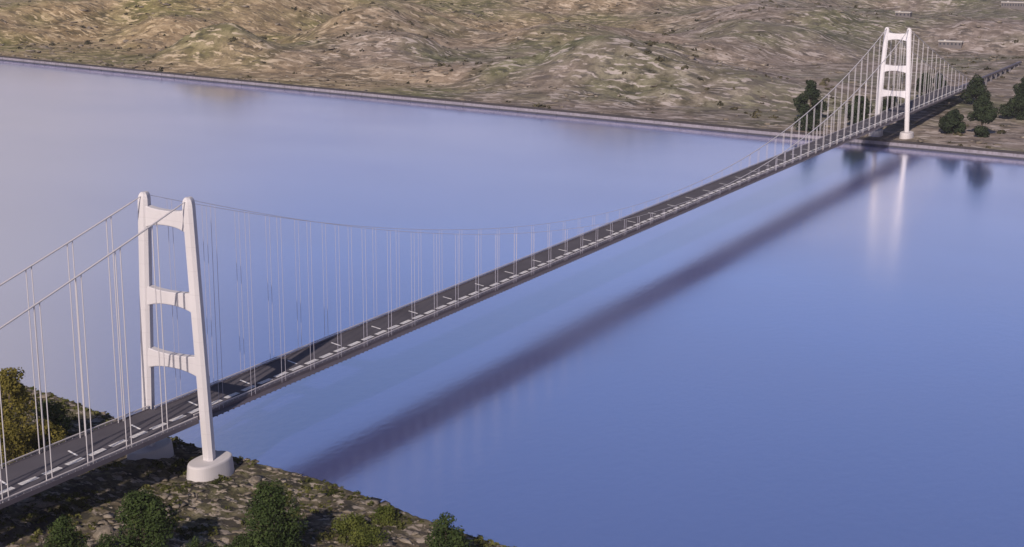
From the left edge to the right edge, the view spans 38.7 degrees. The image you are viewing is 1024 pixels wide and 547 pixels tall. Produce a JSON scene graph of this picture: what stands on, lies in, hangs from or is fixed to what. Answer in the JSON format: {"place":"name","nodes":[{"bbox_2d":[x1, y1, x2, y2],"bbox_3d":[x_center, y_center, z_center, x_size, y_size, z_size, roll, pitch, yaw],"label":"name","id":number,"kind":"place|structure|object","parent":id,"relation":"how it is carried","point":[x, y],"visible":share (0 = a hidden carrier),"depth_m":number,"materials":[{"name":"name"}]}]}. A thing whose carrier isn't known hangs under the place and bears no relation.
{"place":"outdoors","nodes":[
{"label":"outdoors","id":0,"kind":"place"},
{"bbox_2d":[0,386,501,546],"bbox_3d":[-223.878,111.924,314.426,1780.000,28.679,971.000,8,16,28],"label":"bank","id":1,"kind":"structure","parent":0,"point":[321,520],"depth_m":482.96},
{"bbox_2d":[0,421,33,464],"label":"shrub","id":2,"kind":"object","parent":1,"relation":"on","point":[12,432],"visible":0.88,"depth_m":501.93,"materials":[{"name":"green plant"}]},
{"bbox_2d":[0,367,36,449],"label":"broadleaf tree","id":3,"kind":"object","parent":1,"relation":"on","point":[11,385],"visible":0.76,"depth_m":513.30,"materials":[{"name":"green plant"}]},
{"bbox_2d":[18,418,67,453],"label":"shrub","id":4,"kind":"object","parent":1,"relation":"on","point":[34,442],"visible":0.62,"depth_m":516.70,"materials":[{"name":"green plant"}]},
{"bbox_2d":[31,399,75,434],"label":"shrub","id":5,"kind":"object","parent":1,"relation":"on","point":[55,418],"visible":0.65,"depth_m":542.07,"materials":[{"name":"green plant"}]},
{"bbox_2d":[37,514,88,546],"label":"broadleaf tree","id":6,"kind":"object","parent":1,"relation":"on","point":[60,539],"visible":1,"depth_m":419.34,"materials":[{"name":"green plant"}]},
{"bbox_2d":[93,525,118,542],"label":"boulder","id":7,"kind":"object","parent":1,"relation":"on","point":[104,529],"visible":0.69,"depth_m":450.97,"materials":[{"name":"grey stone"}]},
{"bbox_2d":[95,532,120,546],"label":"shrub","id":8,"kind":"object","parent":1,"relation":"on","point":[101,542],"visible":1,"depth_m":425.56,"materials":[{"name":"green plant"}]},
{"bbox_2d":[114,487,179,546],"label":"broadleaf tree","id":9,"kind":"object","parent":1,"relation":"on","point":[152,513],"visible":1,"depth_m":429.48,"materials":[{"name":"green plant"}]},
{"bbox_2d":[183,536,219,546],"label":"shrub","id":10,"kind":"object","parent":1,"relation":"on","point":[195,542],"visible":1,"depth_m":434.77,"materials":[{"name":"green plant"}]},
{"bbox_2d":[0,389,443,546],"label":"loose rocks","id":11,"kind":"object","parent":1,"relation":"on","point":[40,503],"visible":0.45,"depth_m":480.17,"materials":[{"name":"grey stone"}]},
{"bbox_2d":[220,532,253,546],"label":"shrub","id":12,"kind":"object","parent":1,"relation":"on","point":[237,543],"visible":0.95,"depth_m":432.55,"materials":[{"name":"green plant"}]},
{"bbox_2d":[248,476,260,482],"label":"boulder","id":13,"kind":"object","parent":1,"relation":"on","point":[254,479],"visible":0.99,"depth_m":503.85,"materials":[{"name":"grey stone"}]},
{"bbox_2d":[0,384,516,546],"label":"ground scrub","id":14,"kind":"object","parent":1,"relation":"on","point":[181,462],"visible":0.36,"depth_m":478.45,"materials":[{"name":"green plant"}]},
{"bbox_2d":[241,479,308,546],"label":"broadleaf tree","id":15,"kind":"object","parent":1,"relation":"on","point":[271,501],"visible":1,"depth_m":435.74,"materials":[{"name":"green plant"}]},
{"bbox_2d":[330,512,366,535],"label":"shrub","id":16,"kind":"object","parent":1,"relation":"on","point":[346,525],"visible":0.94,"depth_m":460.68,"materials":[{"name":"green plant"}]},
{"bbox_2d":[348,523,389,546],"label":"shrub","id":17,"kind":"object","parent":1,"relation":"on","point":[365,536],"visible":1,"depth_m":452.07,"materials":[{"name":"green plant"}]},
{"bbox_2d":[370,503,396,525],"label":"shrub","id":18,"kind":"object","parent":1,"relation":"on","point":[383,513],"visible":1,"depth_m":471.96,"materials":[{"name":"green plant"}]},
{"bbox_2d":[424,512,474,546],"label":"broadleaf tree","id":19,"kind":"object","parent":1,"relation":"on","point":[443,536],"visible":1,"depth_m":435.79,"materials":[{"name":"green plant"}]},
{"bbox_2d":[0,27,1021,508],"bbox_3d":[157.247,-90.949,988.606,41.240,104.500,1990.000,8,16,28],"label":"suspension bridge","id":20,"kind":"structure","parent":1,"relation":"on","point":[148,429],"depth_m":536.83,"materials":[{"name":"white paint"}]},
{"bbox_2d":[0,60,1023,546],"bbox_3d":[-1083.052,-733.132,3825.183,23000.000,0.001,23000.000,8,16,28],"label":"water","id":21,"kind":"structure","parent":0,"point":[824,350],"depth_m":755.53,"materials":[{"name":"blue liquid"}]},
{"bbox_2d":[0,56,1023,159],"bbox_3d":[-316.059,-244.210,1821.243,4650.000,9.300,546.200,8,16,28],"label":"sea wall","id":22,"kind":"structure","parent":21,"relation":"in","point":[794,135],"depth_m":1503.32,"materials":[{"name":"concrete"}]},
{"bbox_2d":[0,0,1023,151],"bbox_3d":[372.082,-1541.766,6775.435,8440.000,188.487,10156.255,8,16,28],"label":"hills","id":23,"kind":"structure","parent":0,"point":[597,60],"depth_m":2004.59,"materials":[{"name":"brown soil"}]},
{"bbox_2d":[0,0,1022,147],"bbox_3d":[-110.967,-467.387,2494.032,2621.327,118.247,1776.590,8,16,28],"label":"scrub","id":24,"kind":"object","parent":23,"relation":"on","point":[823,82],"visible":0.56,"depth_m":1926.78,"materials":[{"name":"green plant"}]},
{"bbox_2d":[0,0,1023,145],"bbox_3d":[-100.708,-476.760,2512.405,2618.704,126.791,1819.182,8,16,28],"label":"rocks","id":25,"kind":"object","parent":23,"relation":"on","point":[507,86],"visible":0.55,"depth_m":1938.02,"materials":[{"name":"grey stone"}]},
{"bbox_2d":[794,112,825,131],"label":"shrub","id":26,"kind":"object","parent":23,"relation":"on","point":[806,126],"visible":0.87,"depth_m":1359.01,"materials":[{"name":"green plant"}]},
{"bbox_2d":[793,80,828,117],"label":"dark tree","id":27,"kind":"object","parent":23,"relation":"on","point":[802,105],"visible":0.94,"depth_m":1433.41,"materials":[{"name":"green plant"}]},
{"bbox_2d":[844,95,873,124],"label":"dark tree","id":28,"kind":"object","parent":23,"relation":"on","point":[853,118],"visible":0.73,"depth_m":1370.44,"materials":[{"name":"green plant"}]},
{"bbox_2d":[880,96,899,112],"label":"dark tree","id":29,"kind":"object","parent":23,"relation":"on","point":[889,105],"visible":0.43,"depth_m":1447.22,"materials":[{"name":"green plant"}]},
{"bbox_2d":[895,11,911,17],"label":"house","id":30,"kind":"structure","parent":23,"relation":"on","point":[903,14],"depth_m":2380.72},
{"bbox_2d":[916,72,939,95],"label":"dark tree","id":31,"kind":"object","parent":23,"relation":"on","point":[918,87],"visible":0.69,"depth_m":1541.72,"materials":[{"name":"green plant"}]},
{"bbox_2d":[932,73,947,87],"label":"dark tree","id":32,"kind":"object","parent":23,"relation":"on","point":[941,80],"visible":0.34,"depth_m":1557.05,"materials":[{"name":"green plant"}]},
{"bbox_2d":[938,40,963,48],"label":"house","id":33,"kind":"structure","parent":23,"relation":"on","point":[952,44],"depth_m":2206.06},
{"bbox_2d":[938,109,966,133],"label":"dark tree","id":34,"kind":"object","parent":23,"relation":"on","point":[950,122],"visible":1,"depth_m":1333.24,"materials":[{"name":"green plant"}]},
{"bbox_2d":[960,74,990,103],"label":"dark tree","id":35,"kind":"object","parent":23,"relation":"on","point":[976,88],"visible":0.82,"depth_m":1504.48,"materials":[{"name":"green plant"}]},
{"bbox_2d":[967,95,998,137],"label":"dark tree","id":36,"kind":"object","parent":23,"relation":"on","point":[984,111],"visible":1,"depth_m":1313.57,"materials":[{"name":"green plant"}]},
{"bbox_2d":[998,93,1023,119],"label":"dark tree","id":37,"kind":"object","parent":23,"relation":"on","point":[1016,104],"visible":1,"depth_m":1413.42,"materials":[{"name":"green plant"}]},
{"bbox_2d":[1001,1,1023,10],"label":"house","id":38,"kind":"structure","parent":23,"relation":"on","point":[1014,5],"depth_m":2920.26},
{"bbox_2d":[1013,77,1023,94],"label":"dark tree","id":39,"kind":"object","parent":23,"relation":"on","point":[1018,88],"visible":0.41,"depth_m":1505.70,"materials":[{"name":"green plant"}]}
]}

